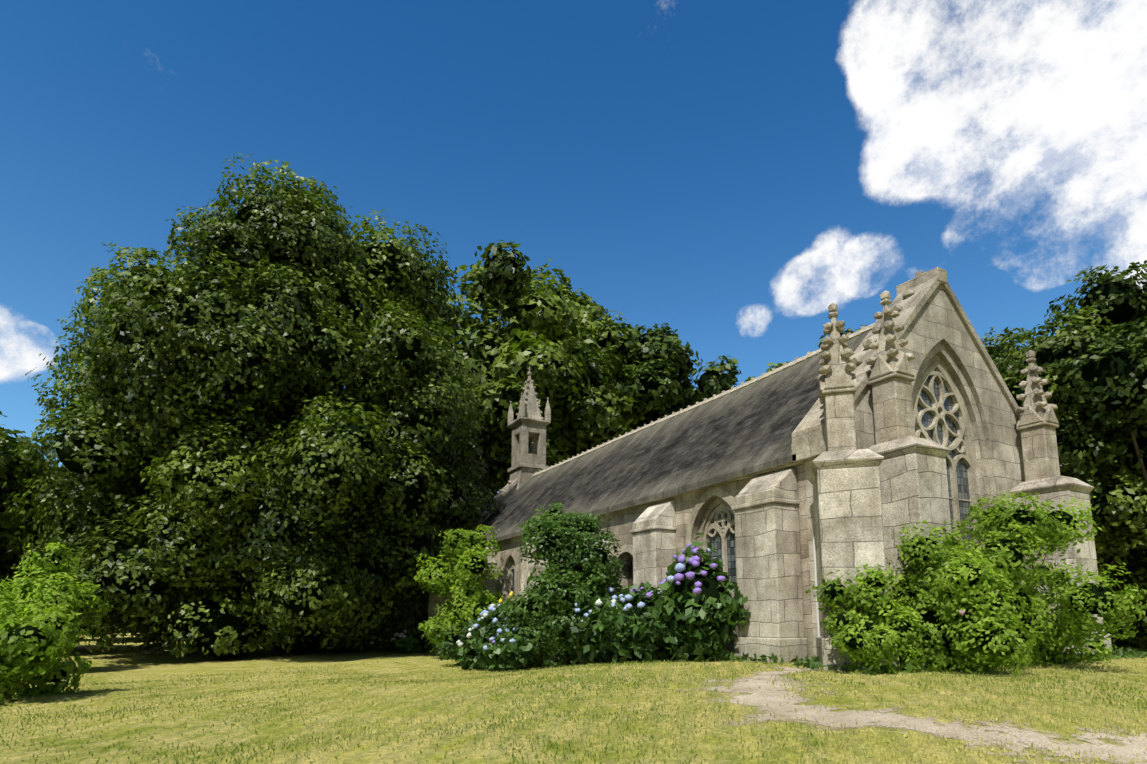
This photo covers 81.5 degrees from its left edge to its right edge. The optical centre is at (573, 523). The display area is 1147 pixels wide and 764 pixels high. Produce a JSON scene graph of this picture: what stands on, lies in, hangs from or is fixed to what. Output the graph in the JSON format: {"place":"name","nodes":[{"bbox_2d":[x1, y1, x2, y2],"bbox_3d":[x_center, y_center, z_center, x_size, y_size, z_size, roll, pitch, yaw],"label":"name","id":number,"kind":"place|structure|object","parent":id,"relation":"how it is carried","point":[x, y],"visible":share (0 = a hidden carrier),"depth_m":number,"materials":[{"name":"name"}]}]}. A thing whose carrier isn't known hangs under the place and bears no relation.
{"place":"outdoors","nodes":[
{"label":"outdoors","id":0,"kind":"place"},
{"bbox_2d":[454,484,516,565],"bbox_3d":[-2.276,1.950,32.432,7.060,9.260,0.900,4,-9,-28],"label":"coping","id":1,"kind":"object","parent":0,"point":[507,496],"depth_m":31.70,"materials":[{"name":"grey stone"}]},
{"bbox_2d":[420,253,561,504],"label":"shade tree","id":2,"kind":"object","parent":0,"point":[510,394],"visible":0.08,"depth_m":43.59,"materials":[{"name":"green plant"}]},
{"bbox_2d":[388,587,615,646],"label":"white flowers","id":3,"kind":"object","parent":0,"point":[485,615],"visible":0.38,"depth_m":18.44,"materials":[{"name":"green plant"}]},
{"bbox_2d":[0,627,1146,763],"bbox_3d":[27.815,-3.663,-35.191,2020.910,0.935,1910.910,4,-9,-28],"label":"ground","id":4,"kind":"structure","parent":0,"point":[135,661],"depth_m":8.40,"materials":[{"name":"green plant"}]},
{"bbox_2d":[0,411,57,617],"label":"tree","id":5,"kind":"object","parent":4,"relation":"on","point":[7,442],"visible":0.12,"depth_m":27.13,"materials":[{"name":"green plant"}]},
{"bbox_2d":[0,452,37,562],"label":"tree","id":6,"kind":"object","parent":5,"relation":"attached to","point":[12,470],"visible":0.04,"depth_m":27.03,"materials":[{"name":"green plant"}]},
{"bbox_2d":[0,578,91,702],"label":"bush","id":7,"kind":"object","parent":4,"relation":"on","point":[28,667],"visible":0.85,"depth_m":12.89,"materials":[{"name":"green plant"}]},
{"bbox_2d":[0,616,67,682],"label":"shrub","id":8,"kind":"object","parent":7,"relation":"attached to","point":[36,630],"visible":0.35,"depth_m":12.59,"materials":[{"name":"green plant"}]},
{"bbox_2d":[0,435,92,642],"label":"tree","id":9,"kind":"object","parent":4,"relation":"on","point":[7,524],"visible":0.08,"depth_m":27.84,"materials":[{"name":"green plant"}]},
{"bbox_2d":[0,474,56,570],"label":"tree","id":10,"kind":"object","parent":9,"relation":"attached to","point":[2,509],"depth_m":28.81,"materials":[{"name":"green plant"}]},
{"bbox_2d":[0,542,112,659],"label":"bush","id":11,"kind":"object","parent":4,"relation":"on","point":[40,588],"depth_m":20.48,"materials":[{"name":"green plant"}]},
{"bbox_2d":[14,550,93,610],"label":"shrub","id":12,"kind":"object","parent":11,"relation":"attached to","point":[42,555],"visible":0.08,"depth_m":20.84,"materials":[{"name":"green plant"}]},
{"bbox_2d":[3,153,501,659],"bbox_3d":[-13.458,-4.720,30.773,18.440,21.678,19.702,4,-9,-28],"label":"beech tree","id":13,"kind":"object","parent":4,"relation":"on","point":[165,495],"depth_m":24.80,"materials":[{"name":"green plant"}]},
{"bbox_2d":[356,613,421,649],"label":"edge bush","id":14,"kind":"object","parent":4,"relation":"on","point":[414,627],"visible":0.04,"depth_m":34.92,"materials":[{"name":"green plant"}]},
{"bbox_2d":[383,635,395,650],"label":"hydrangea shrub","id":15,"kind":"object","parent":4,"relation":"on","point":[389,648],"depth_m":30.80,"materials":[{"name":"green plant"}]},
{"bbox_2d":[389,628,434,653],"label":"hydrangea shrub","id":16,"kind":"object","parent":4,"relation":"on","point":[403,645],"visible":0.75,"depth_m":28.74,"materials":[{"name":"green plant"}]},
{"bbox_2d":[399,632,427,646],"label":"hydrangea shrub","id":17,"kind":"object","parent":16,"relation":"attached to","point":[422,640],"visible":0.19,"depth_m":29.00,"materials":[{"name":"green plant"}]},
{"bbox_2d":[429,622,460,664],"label":"shrub","id":18,"kind":"object","parent":4,"relation":"on","point":[441,650],"visible":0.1,"depth_m":21.13,"materials":[{"name":"green plant"}]},
{"bbox_2d":[445,633,459,645],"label":"dark shrub","id":19,"kind":"object","parent":18,"relation":"attached to","point":[455,638],"visible":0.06,"depth_m":21.33,"materials":[{"name":"green plant"}]},
{"bbox_2d":[402,496,487,632],"bbox_3d":[-9.918,2.119,43.699,12.988,11.771,13.503,4,-9,-28],"label":"tree","id":20,"kind":"object","parent":4,"relation":"on","point":[420,619],"depth_m":38.84,"materials":[{"name":"green plant"}]},
{"bbox_2d":[437,570,464,620],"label":"climber shrub","id":21,"kind":"object","parent":4,"relation":"on","point":[451,596],"visible":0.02,"depth_m":27.52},
{"bbox_2d":[414,524,505,659],"bbox_3d":[-3.953,2.681,24.807,3.696,5.279,4.101,4,-9,-28],"label":"climber shrub","id":22,"kind":"object","parent":4,"relation":"on","point":[465,549],"depth_m":24.48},
{"bbox_2d":[429,533,497,634],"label":"climber shrub","id":23,"kind":"object","parent":22,"relation":"attached to","point":[474,571],"visible":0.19,"depth_m":24.51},
{"bbox_2d":[454,619,482,670],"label":"hydrangea shrub","id":24,"kind":"object","parent":4,"relation":"on","point":[465,661],"visible":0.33,"depth_m":18.72,"materials":[{"name":"green plant"}]},
{"bbox_2d":[466,641,481,662],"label":"hydrangea shrub","id":25,"kind":"object","parent":24,"relation":"attached to","point":[472,652],"visible":0.02,"depth_m":18.50,"materials":[{"name":"green plant"}]},
{"bbox_2d":[472,451,504,490],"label":"tree","id":26,"kind":"object","parent":4,"relation":"on","point":[495,482],"depth_m":54.77,"materials":[{"name":"green plant"}]},
{"bbox_2d":[470,598,534,669],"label":"hydrangea shrub","id":27,"kind":"object","parent":4,"relation":"on","point":[479,633],"visible":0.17,"depth_m":17.51,"materials":[{"name":"green plant"}]},
{"bbox_2d":[483,612,524,642],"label":"hydrangea shrub","id":28,"kind":"object","parent":4,"relation":"on","point":[489,622],"visible":0.06,"depth_m":17.52,"materials":[{"name":"green plant"}]},
{"bbox_2d":[479,628,539,671],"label":"hydrangea shrub","id":29,"kind":"object","parent":4,"relation":"on","point":[521,652],"visible":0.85,"depth_m":16.02,"materials":[{"name":"green plant"}]},
{"bbox_2d":[491,636,515,660],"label":"hydrangea shrub","id":30,"kind":"object","parent":29,"relation":"attached to","point":[497,655],"visible":0.06,"depth_m":16.28,"materials":[{"name":"green plant"}]},
{"bbox_2d":[426,240,598,509],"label":"tree","id":31,"kind":"object","parent":4,"relation":"on","point":[498,429],"depth_m":43.42,"materials":[{"name":"green plant"}]},
{"bbox_2d":[530,618,555,667],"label":"yellowish shrub","id":32,"kind":"object","parent":4,"relation":"on","point":[536,665],"visible":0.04,"depth_m":20.39,"materials":[{"name":"green plant"}]},
{"bbox_2d":[498,591,513,604],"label":"yellow flowers","id":33,"kind":"object","parent":32,"relation":"on","point":[501,600],"visible":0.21,"depth_m":20.24,"materials":[{"name":"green plant"}]},
{"bbox_2d":[497,502,627,667],"bbox_3d":[-0.095,1.590,16.605,3.218,4.529,3.195,4,-9,-28],"label":"tall shrub","id":34,"kind":"object","parent":4,"relation":"on","point":[547,633],"depth_m":16.04,"materials":[{"name":"green plant"}]},
{"bbox_2d":[512,510,607,650],"bbox_3d":[-0.105,1.416,16.729,2.542,3.695,2.530,4,-9,-28],"label":"shrub","id":35,"kind":"object","parent":34,"relation":"attached to","point":[529,608],"visible":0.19,"depth_m":16.22,"materials":[{"name":"green plant"}]},
{"bbox_2d":[485,259,655,480],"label":"tree","id":36,"kind":"object","parent":4,"relation":"on","point":[581,436],"depth_m":46.44,"materials":[{"name":"green plant"}]},
{"bbox_2d":[511,290,638,434],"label":"shade tree","id":37,"kind":"object","parent":36,"relation":"attached to","point":[590,373],"visible":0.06,"depth_m":46.30,"materials":[{"name":"green plant"}]},
{"bbox_2d":[563,580,632,664],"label":"hydrangea shrub","id":38,"kind":"object","parent":4,"relation":"on","point":[584,653],"visible":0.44,"depth_m":15.15,"materials":[{"name":"green plant"}]},
{"bbox_2d":[593,581,675,663],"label":"hydrangea shrub","id":39,"kind":"object","parent":4,"relation":"on","point":[615,635],"visible":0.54,"depth_m":14.23,"materials":[{"name":"green plant"}]},
{"bbox_2d":[473,467,807,664],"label":"chapel buttresses","id":40,"kind":"structure","parent":4,"relation":"on","point":[764,508],"depth_m":12.94,"materials":[{"name":"stone"}]},
{"bbox_2d":[579,323,702,453],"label":"tree","id":41,"kind":"object","parent":4,"relation":"on","point":[675,381],"visible":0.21,"depth_m":47.86,"materials":[{"name":"green plant"}]},
{"bbox_2d":[594,335,692,426],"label":"shade tree","id":42,"kind":"object","parent":41,"relation":"attached to","point":[651,385],"visible":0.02,"depth_m":47.25,"materials":[{"name":"green plant"}]},
{"bbox_2d":[625,599,657,653],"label":"hydrangea shrub","id":43,"kind":"object","parent":4,"relation":"on","point":[637,610],"visible":0.06,"depth_m":14.29,"materials":[{"name":"green plant"}]},
{"bbox_2d":[645,355,741,424],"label":"tree","id":44,"kind":"object","parent":4,"relation":"on","point":[715,387],"visible":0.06,"depth_m":46.88,"materials":[{"name":"green plant"}]},
{"bbox_2d":[656,370,727,420],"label":"shade tree","id":45,"kind":"object","parent":44,"relation":"attached to","point":[707,374],"depth_m":47.57,"materials":[{"name":"green plant"}]},
{"bbox_2d":[671,562,726,640],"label":"hydrangea shrub","id":46,"kind":"object","parent":4,"relation":"on","point":[683,588],"visible":0.44,"depth_m":13.11,"materials":[{"name":"green plant"}]},
{"bbox_2d":[649,532,749,661],"bbox_3d":[2.527,1.512,13.582,1.845,2.607,2.034,4,-9,-28],"label":"hydrangea shrub","id":47,"kind":"object","parent":4,"relation":"on","point":[711,645],"visible":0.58,"depth_m":13.14,"materials":[{"name":"green plant"}]},
{"bbox_2d":[398,590,1011,639],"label":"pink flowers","id":48,"kind":"object","parent":4,"relation":"on","point":[960,613],"visible":0.31,"depth_m":10.06,"materials":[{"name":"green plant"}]},
{"bbox_2d":[706,361,791,398],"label":"tree","id":49,"kind":"object","parent":4,"relation":"on","point":[770,369],"depth_m":45.95,"materials":[{"name":"green plant"}]},
{"bbox_2d":[427,436,1111,671],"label":"buttresses","id":50,"kind":"structure","parent":4,"relation":"on","point":[868,502],"depth_m":11.51,"materials":[{"name":"stone"}]},
{"bbox_2d":[442,291,1059,535],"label":"pinnacles","id":51,"kind":"object","parent":50,"relation":"on","point":[891,378],"visible":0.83,"depth_m":12.33,"materials":[{"name":"beige stone"}]},
{"bbox_2d":[431,647,1146,675],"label":"weeds","id":52,"kind":"object","parent":4,"relation":"on","point":[1121,652],"visible":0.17,"depth_m":11.64,"materials":[{"name":"green plant"}]},
{"bbox_2d":[816,325,867,347],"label":"tree","id":53,"kind":"object","parent":4,"relation":"on","point":[848,330],"depth_m":50.88,"materials":[{"name":"green plant"}]},
{"bbox_2d":[805,562,932,673],"bbox_3d":[4.543,1.594,10.378,1.830,1.997,1.588,4,-9,-28],"label":"shrub","id":54,"kind":"object","parent":4,"relation":"on","point":[870,652],"depth_m":10.14,"materials":[{"name":"green plant"}]},
{"bbox_2d":[824,576,914,655],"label":"bush","id":55,"kind":"object","parent":54,"relation":"attached to","point":[852,643],"visible":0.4,"depth_m":10.19,"materials":[{"name":"green plant"}]},
{"bbox_2d":[886,520,1044,675],"bbox_3d":[6.062,1.271,10.751,2.279,2.741,2.900,4,-9,-28],"label":"shrub","id":56,"kind":"object","parent":4,"relation":"on","point":[949,605],"depth_m":10.02,"materials":[{"name":"green plant"}]},
{"bbox_2d":[892,538,1010,652],"bbox_3d":[6.068,1.141,10.738,1.529,1.928,2.112,4,-9,-28],"label":"bush","id":57,"kind":"object","parent":56,"relation":"attached to","point":[928,616],"visible":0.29,"depth_m":10.35,"materials":[{"name":"green plant"}]},
{"bbox_2d":[943,489,1146,667],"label":"shrub","id":58,"kind":"object","parent":4,"relation":"on","point":[1035,540],"depth_m":10.74,"materials":[{"name":"green plant"}]},
{"bbox_2d":[952,505,1113,652],"bbox_3d":[7.333,0.904,11.373,1.840,2.648,2.836,4,-9,-28],"label":"bush","id":59,"kind":"object","parent":58,"relation":"attached to","point":[1099,591],"visible":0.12,"depth_m":10.79,"materials":[{"name":"green plant"}]},
{"bbox_2d":[1004,561,1116,663],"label":"shrub","id":60,"kind":"object","parent":4,"relation":"on","point":[1095,656],"depth_m":12.03,"materials":[{"name":"green plant"}]},
{"bbox_2d":[1026,565,1104,648],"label":"bush","id":61,"kind":"object","parent":60,"relation":"attached to","point":[1090,646],"visible":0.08,"depth_m":12.10,"materials":[{"name":"green plant"}]},
{"bbox_2d":[980,302,1146,650],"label":"tree","id":62,"kind":"object","parent":4,"relation":"on","point":[1014,366],"depth_m":26.60,"materials":[{"name":"green plant"}]},
{"bbox_2d":[988,325,1146,624],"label":"tree","id":63,"kind":"object","parent":62,"relation":"attached to","point":[1045,355],"visible":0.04,"depth_m":26.53,"materials":[{"name":"green plant"}]},
{"bbox_2d":[1006,260,1146,625],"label":"tree","id":64,"kind":"object","parent":4,"relation":"on","point":[1117,416],"depth_m":25.95,"materials":[{"name":"green plant"}]},
{"bbox_2d":[1063,279,1146,495],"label":"tree","id":65,"kind":"object","parent":64,"relation":"attached to","point":[1120,363],"visible":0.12,"depth_m":27.03,"materials":[{"name":"green plant"}]},
{"bbox_2d":[1102,543,1136,643],"bbox_3d":[24.963,1.635,36.905,10.733,10.990,10.978,4,-9,-28],"label":"tree","id":66,"kind":"object","parent":4,"relation":"on","point":[1119,640],"depth_m":34.06,"materials":[{"name":"green plant"}]},
{"bbox_2d":[1111,636,1143,646],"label":"bush","id":67,"kind":"object","parent":4,"relation":"on","point":[1116,644],"visible":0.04,"depth_m":37.92,"materials":[{"name":"green plant"}]},
{"bbox_2d":[0,0,1146,466],"label":"sky","id":68,"kind":"structure","parent":0,"point":[726,174],"materials":[{"name":"blue"}]},
{"bbox_2d":[473,548,736,650],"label":"blue flowers","id":69,"kind":"object","parent":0,"point":[680,567],"visible":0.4,"depth_m":15.03,"materials":[{"name":"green plant"}]},
{"bbox_2d":[489,543,725,643],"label":"purple flowers","id":70,"kind":"object","parent":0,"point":[694,562],"visible":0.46,"depth_m":13.08,"materials":[{"name":"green plant"}]},
{"bbox_2d":[461,462,813,662],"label":"chapel wall","id":71,"kind":"structure","parent":0,"point":[619,525],"depth_m":16.09,"materials":[{"name":"beige stone"}]},
{"bbox_2d":[509,559,515,599],"bbox_3d":[-2.154,2.044,25.376,0.165,1.800,1.200,4,-9,-28],"label":"window","id":72,"kind":"structure","parent":71,"relation":"in","point":[512,565],"depth_m":25.69,"materials":[{"name":"grey glass"}]},
{"bbox_2d":[628,561,632,587],"bbox_3d":[1.811,2.252,18.270,0.075,2.900,1.140,4,-9,-28],"label":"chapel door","id":73,"kind":"structure","parent":71,"relation":"in","point":[630,575],"depth_m":18.69,"materials":[{"name":"wood"}]},
{"bbox_2d":[494,462,803,543],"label":"eaves cornice","id":74,"kind":"structure","parent":71,"relation":"attached to","point":[781,467],"depth_m":14.80,"materials":[{"name":"beige stone"}]},
{"bbox_2d":[476,330,869,542],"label":"roof","id":75,"kind":"structure","parent":71,"relation":"on","point":[749,429],"depth_m":18.41,"materials":[{"name":"grey stone"}]},
{"bbox_2d":[507,366,550,489],"bbox_3d":[-2.228,-4.514,33.256,1.696,6.970,1.640,4,-9,-28],"label":"bell turret","id":76,"kind":"object","parent":75,"relation":"on","point":[530,423],"visible":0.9,"depth_m":32.82,"materials":[{"name":"beige stone"}]},
{"bbox_2d":[528,442,533,453],"bbox_3d":[-2.229,-3.667,33.136,0.459,0.560,0.954,1,-8,-6],"label":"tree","id":77,"kind":"object","parent":76,"relation":"hanging from","point":[529,448],"visible":0.58,"depth_m":32.99,"materials":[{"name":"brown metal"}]},
{"bbox_2d":[531,319,878,476],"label":"chapel roof ridge tiles","id":78,"kind":"object","parent":75,"relation":"on","point":[864,329],"visible":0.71,"depth_m":20.77,"materials":[{"name":"beige stone"}]},
{"bbox_2d":[614,487,733,558],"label":"chapel hood moulds","id":79,"kind":"object","parent":71,"relation":"attached to","point":[723,494],"visible":0.52,"depth_m":15.62,"materials":[{"name":"beige stone"}]},
{"bbox_2d":[703,504,736,593],"bbox_3d":[3.469,0.568,15.176,0.165,2.170,1.480,4,-9,-28],"label":"arched window","id":80,"kind":"structure","parent":71,"relation":"in","point":[716,513],"depth_m":15.18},
{"bbox_2d":[677,666,1146,763],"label":"dirt path","id":81,"kind":"structure","parent":0,"point":[1128,751],"depth_m":6.12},
{"bbox_2d":[805,284,1024,656],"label":"gable wall","id":82,"kind":"structure","parent":0,"point":[936,330],"depth_m":14.61,"materials":[{"name":"beige stone"}]},
{"bbox_2d":[460,267,1019,529],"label":"chapel gable copings","id":83,"kind":"object","parent":82,"relation":"on","point":[910,300],"visible":0.31,"depth_m":14.05,"materials":[{"name":"beige stone"}]},
{"bbox_2d":[813,536,819,635],"bbox_3d":[4.551,1.532,12.369,0.106,2.677,0.044,4,-9,-28],"label":"drainpipe","id":84,"kind":"object","parent":82,"relation":"attached to","point":[816,584],"visible":0.46,"depth_m":12.40,"materials":[{"name":"grey metal"}]},
{"bbox_2d":[913,361,981,552],"bbox_3d":[7.822,-1.416,14.214,2.140,4.250,0.190,4,-9,-28],"label":"window tracery","id":85,"kind":"object","parent":82,"relation":"in","point":[940,375],"visible":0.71,"depth_m":14.36,"materials":[{"name":"beige stone"}]},
{"bbox_2d":[915,369,973,549],"bbox_3d":[7.820,-1.410,14.218,2.160,4.320,0.020,4,-9,-28],"label":"window glass","id":86,"kind":"object","parent":85,"relation":"in","point":[961,466],"depth_m":14.41,"materials":[{"name":"grey glass"}]}
]}

